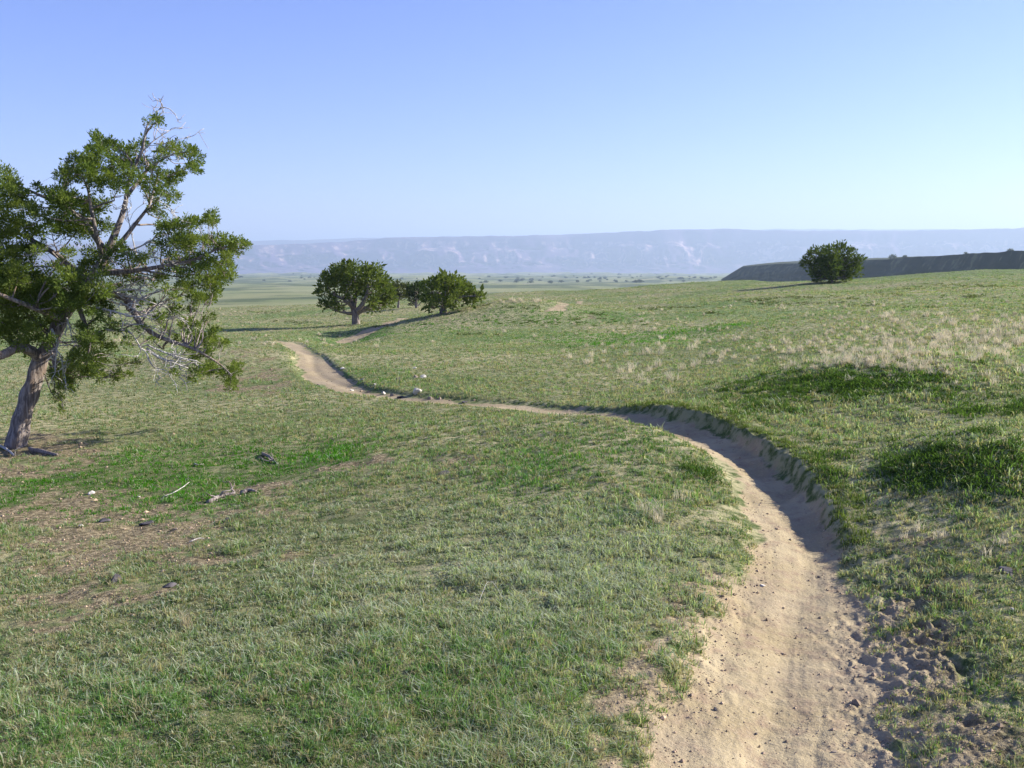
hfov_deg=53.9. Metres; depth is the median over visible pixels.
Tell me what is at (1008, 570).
stone
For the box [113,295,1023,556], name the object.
dry grass
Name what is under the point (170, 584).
stone
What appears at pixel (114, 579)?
stone
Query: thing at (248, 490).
wood chunk
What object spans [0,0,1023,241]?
sky
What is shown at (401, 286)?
juniper
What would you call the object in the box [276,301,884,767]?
path
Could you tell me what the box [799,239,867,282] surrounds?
lone juniper
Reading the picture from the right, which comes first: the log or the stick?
the log
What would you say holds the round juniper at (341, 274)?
on the ground at (254, 289)
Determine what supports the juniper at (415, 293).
on the ground at (254, 289)
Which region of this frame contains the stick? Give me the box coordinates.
[0,445,19,455]
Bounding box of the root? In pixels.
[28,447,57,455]
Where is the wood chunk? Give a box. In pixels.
[240,488,256,494]
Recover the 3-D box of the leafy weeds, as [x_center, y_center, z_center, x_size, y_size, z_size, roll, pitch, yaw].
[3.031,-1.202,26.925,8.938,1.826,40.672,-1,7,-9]
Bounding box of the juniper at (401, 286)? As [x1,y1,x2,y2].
[389,279,412,307]
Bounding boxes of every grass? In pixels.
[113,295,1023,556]
[516,397,873,727]
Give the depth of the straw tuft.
5.42 m
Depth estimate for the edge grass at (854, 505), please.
8.13 m
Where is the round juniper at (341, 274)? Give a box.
[311,258,398,324]
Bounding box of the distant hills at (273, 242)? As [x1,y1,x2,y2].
[9,229,960,244]
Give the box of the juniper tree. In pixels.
[0,93,252,448]
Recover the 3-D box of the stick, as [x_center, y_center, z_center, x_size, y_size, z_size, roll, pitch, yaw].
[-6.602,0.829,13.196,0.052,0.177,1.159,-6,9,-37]
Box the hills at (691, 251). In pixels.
[2,228,1023,274]
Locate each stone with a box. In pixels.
[99,518,110,522]
[111,573,121,582]
[139,520,153,524]
[164,582,176,587]
[413,388,421,394]
[999,566,1012,575]
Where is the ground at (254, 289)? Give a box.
[0,269,1023,767]
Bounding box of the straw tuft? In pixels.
[174,602,194,629]
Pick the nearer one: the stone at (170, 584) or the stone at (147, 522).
the stone at (170, 584)
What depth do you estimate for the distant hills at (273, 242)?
13629.97 m
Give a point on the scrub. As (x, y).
(798, 297)
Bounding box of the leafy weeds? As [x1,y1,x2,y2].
[417,317,1023,507]
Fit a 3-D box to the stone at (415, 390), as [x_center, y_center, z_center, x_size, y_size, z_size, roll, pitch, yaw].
[-1.685,0.139,18.022,0.161,0.141,0.194,8,2,-19]
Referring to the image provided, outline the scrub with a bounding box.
[248,283,1023,335]
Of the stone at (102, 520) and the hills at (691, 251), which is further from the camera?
the hills at (691, 251)
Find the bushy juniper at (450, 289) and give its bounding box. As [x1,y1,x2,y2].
[419,267,486,313]
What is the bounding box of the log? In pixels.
[201,481,234,504]
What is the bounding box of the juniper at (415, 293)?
[404,280,428,307]
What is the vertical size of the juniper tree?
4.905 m
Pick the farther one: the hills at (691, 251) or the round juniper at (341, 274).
the hills at (691, 251)
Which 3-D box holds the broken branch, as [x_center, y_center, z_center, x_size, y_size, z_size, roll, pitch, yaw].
[-2.887,0.825,11.697,0.176,0.156,0.822,-3,8,-24]
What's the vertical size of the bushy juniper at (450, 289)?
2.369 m
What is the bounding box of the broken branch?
[258,452,276,463]
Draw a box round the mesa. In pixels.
[721,251,1023,281]

